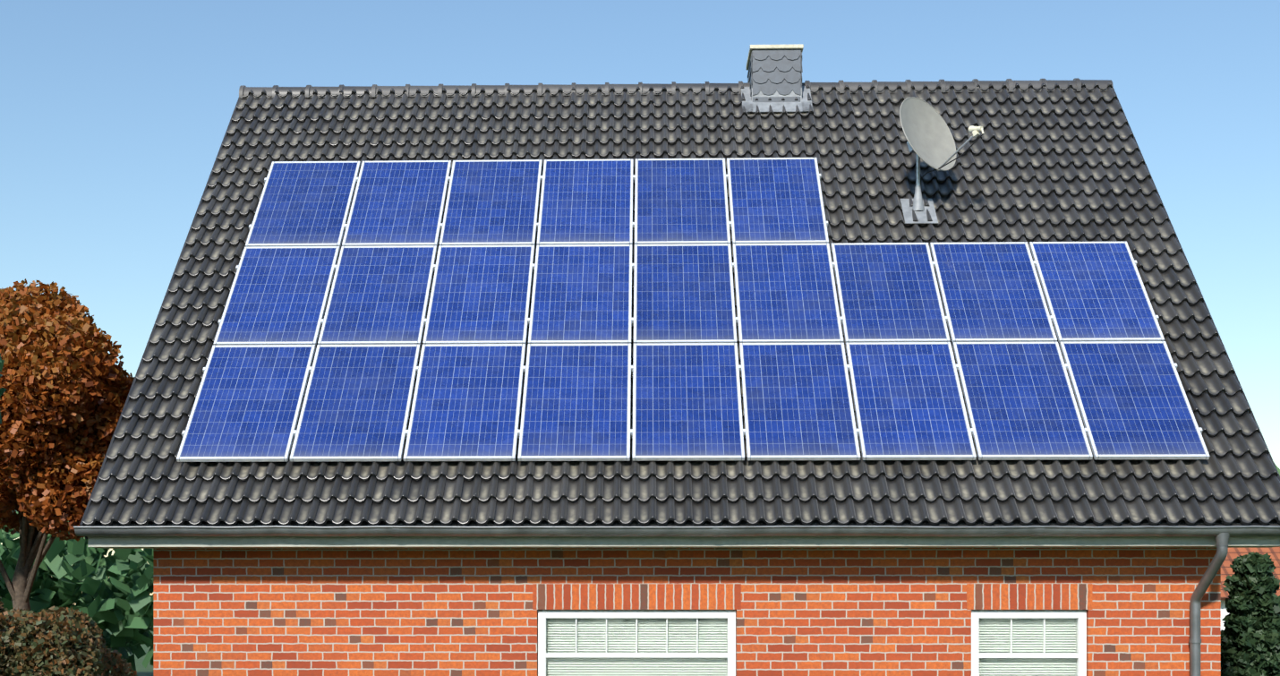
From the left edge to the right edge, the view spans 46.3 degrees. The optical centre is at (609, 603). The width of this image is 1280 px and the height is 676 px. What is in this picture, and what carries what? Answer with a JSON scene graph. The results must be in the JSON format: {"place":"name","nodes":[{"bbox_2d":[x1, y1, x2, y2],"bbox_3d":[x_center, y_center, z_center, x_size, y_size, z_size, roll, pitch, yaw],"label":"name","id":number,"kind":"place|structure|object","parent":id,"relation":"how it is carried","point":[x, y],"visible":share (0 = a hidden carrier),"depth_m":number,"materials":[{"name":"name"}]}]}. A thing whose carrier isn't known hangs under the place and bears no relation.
{"place":"outdoors","nodes":[
{"label":"outdoors","id":0,"kind":"place"},
{"bbox_2d":[74,604,153,675],"bbox_3d":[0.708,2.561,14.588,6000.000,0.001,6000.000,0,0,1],"label":"ground","id":1,"kind":"structure","parent":0,"point":[142,670],"depth_m":61.46,"materials":[{"name":"green plant"}]},
{"bbox_2d":[0,278,134,611],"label":"autumn tree","id":2,"kind":"object","parent":1,"relation":"on","point":[65,380],"depth_m":16.86,"materials":[{"name":"brown plant"}]},
{"bbox_2d":[0,597,137,675],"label":"shrub","id":3,"kind":"object","parent":1,"relation":"on","point":[74,641],"depth_m":12.55,"materials":[{"name":"green plant"}]},
{"bbox_2d":[0,463,1279,674],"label":"distant trees foliage","id":4,"kind":"object","parent":1,"relation":"on","point":[111,591],"visible":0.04,"depth_m":45.14,"materials":[{"name":"green plant"}]},
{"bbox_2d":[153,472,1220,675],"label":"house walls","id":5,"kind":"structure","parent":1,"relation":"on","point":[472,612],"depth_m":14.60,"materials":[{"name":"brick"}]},
{"bbox_2d":[537,609,735,675],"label":"window frame","id":6,"kind":"object","parent":5,"relation":"attached to","point":[543,615],"visible":1,"depth_m":14.64,"materials":[{"name":"white plastic"}]},
{"bbox_2d":[546,618,727,675],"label":"window glass","id":7,"kind":"object","parent":6,"relation":"in","point":[634,651],"depth_m":14.67,"materials":[{"name":"glass"}]},
{"bbox_2d":[79,88,1279,538],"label":"roof structure","id":8,"kind":"object","parent":5,"relation":"on","point":[762,522],"visible":0.1,"depth_m":14.18,"materials":[{"name":"grey"}]},
{"bbox_2d":[238,77,1113,98],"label":"ridge tiles","id":9,"kind":"object","parent":8,"relation":"on","point":[541,88],"visible":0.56,"depth_m":19.61,"materials":[{"name":"grey ceramic"}]},
{"bbox_2d":[82,82,1279,526],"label":"roof tiles","id":10,"kind":"object","parent":8,"relation":"on","point":[1074,159],"visible":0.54,"depth_m":16.52,"materials":[{"name":"black ceramic"}]},
{"bbox_2d":[176,157,1210,461],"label":"solar panels","id":11,"kind":"object","parent":10,"relation":"on","point":[1009,367],"visible":1,"depth_m":15.92,"materials":[{"name":"blue glass"}]},
{"bbox_2d":[741,85,812,112],"bbox_3d":[2.158,-6.640,19.403,0.900,0.719,0.568,0,0,1],"label":"chimney flashing","id":12,"kind":"object","parent":10,"relation":"on","point":[748,104],"visible":0.62,"depth_m":19.26,"materials":[{"name":"grey metal"}]},
{"bbox_2d":[899,185,938,223],"bbox_3d":[3.622,-4.650,17.521,0.380,0.498,0.362,0,0,1],"label":"dish mast flashing","id":13,"kind":"object","parent":10,"relation":"on","point":[918,208],"visible":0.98,"depth_m":17.51,"materials":[{"name":"grey metal"}]},
{"bbox_2d":[915,153,920,186],"bbox_3d":[3.623,-4.979,17.575,0.047,0.960,0.048,0,0,1],"label":"dish mast","id":14,"kind":"object","parent":13,"relation":"attached to","point":[917,170],"visible":0.32,"depth_m":17.56,"materials":[{"name":"grey metal"}]},
{"bbox_2d":[87,522,1279,548],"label":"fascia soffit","id":15,"kind":"structure","parent":8,"relation":"attached to","point":[277,541],"depth_m":14.14,"materials":[{"name":"paint"}]},
{"bbox_2d":[73,524,1279,537],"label":"gutter","id":16,"kind":"object","parent":15,"relation":"attached to","point":[814,530],"visible":1,"depth_m":13.96,"materials":[{"name":"metal"}]},
{"bbox_2d":[747,49,802,102],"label":"chimney slates","id":17,"kind":"object","parent":8,"relation":"on","point":[777,70],"visible":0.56,"depth_m":19.31,"materials":[{"name":"grey stone"}]},
{"bbox_2d":[745,44,803,69],"bbox_3d":[2.165,-7.204,19.687,0.690,0.090,0.790,0,0,1],"label":"chimney cap","id":18,"kind":"object","parent":17,"relation":"on","point":[776,46],"visible":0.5,"depth_m":19.30,"materials":[{"name":"beige concrete"}]},
{"bbox_2d":[532,583,1092,609],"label":"soldier courses","id":19,"kind":"object","parent":5,"relation":"attached to","point":[728,596],"visible":0.89,"depth_m":14.58,"materials":[{"name":"brick"}]},
{"bbox_2d":[971,609,1086,675],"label":"window frame","id":20,"kind":"object","parent":5,"relation":"attached to","point":[1079,615],"visible":0.96,"depth_m":14.54,"materials":[{"name":"white plastic"}]},
{"bbox_2d":[979,618,1076,675],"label":"blind window","id":21,"kind":"structure","parent":20,"relation":"attached to","point":[1016,644],"depth_m":14.62,"materials":[{"name":"white plastic"}]},
{"bbox_2d":[979,618,1077,675],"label":"window glass","id":22,"kind":"object","parent":20,"relation":"in","point":[1053,643],"depth_m":14.57,"materials":[{"name":"glass"}]},
{"bbox_2d":[1188,532,1229,675],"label":"downpipe","id":23,"kind":"object","parent":5,"relation":"attached to","point":[1222,540],"visible":1,"depth_m":14.34,"materials":[{"name":"metal"}]},
{"bbox_2d":[1220,600,1228,630],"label":"neighbour walls","id":24,"kind":"structure","parent":1,"relation":"on","point":[1224,612],"depth_m":37.58,"materials":[{"name":"white paint"}]},
{"bbox_2d":[1220,551,1279,675],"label":"bush","id":25,"kind":"object","parent":1,"relation":"on","point":[1250,639],"depth_m":17.20,"materials":[{"name":"green plant"}]},
{"bbox_3d":[-3.492,0.473,3.380,3.582,4.207,3.551,0,0,1],"label":"tree wood","id":26,"kind":"object","parent":1,"relation":"on","visible":0},
{"bbox_2d":[0,354,6,423],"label":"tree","id":27,"kind":"object","parent":26,"relation":"on","point":[2,389],"visible":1,"depth_m":4.14,"materials":[{"name":"brown plant"}]},
{"bbox_2d":[546,618,727,675],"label":"blind window","id":28,"kind":"structure","parent":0,"point":[709,639],"depth_m":14.72,"materials":[{"name":"white plastic"}]},
{"bbox_2d":[0,0,1279,604],"label":"sky","id":29,"kind":"structure","parent":0,"point":[115,115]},
{"bbox_2d":[906,135,973,170],"bbox_3d":[3.842,-5.291,17.281,0.180,0.568,0.998,0,0,-37],"label":"dish support arm","id":30,"kind":"object","parent":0,"point":[910,149],"visible":0.38,"depth_m":17.17},
{"bbox_2d":[899,96,956,170],"bbox_3d":[3.716,-5.476,17.449,0.897,0.933,0.348,0,0,-42],"label":"satellite dish","id":31,"kind":"object","parent":30,"relation":"attached to","point":[927,133],"visible":1,"depth_m":17.54,"materials":[{"name":"grey metal"}]},
{"bbox_2d":[920,133,983,184],"bbox_3d":[3.905,-5.099,17.173,0.061,0.361,0.951,0,0,-35],"label":"dish cable","id":32,"kind":"object","parent":30,"relation":"attached to","point":[951,160],"visible":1,"depth_m":17.14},
{"bbox_2d":[968,125,984,136],"bbox_3d":[4.145,-5.337,16.872,0.080,0.139,0.199,0,0,-37],"label":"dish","id":33,"kind":"object","parent":30,"relation":"attached to","point":[975,131],"visible":0.98,"depth_m":16.87,"materials":[{"name":"white plastic"}]},
{"bbox_2d":[1220,546,1279,600],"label":"neighbour roof","id":34,"kind":"structure","parent":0,"point":[1233,553],"depth_m":38.62,"materials":[{"name":"orange tile"}]}
]}

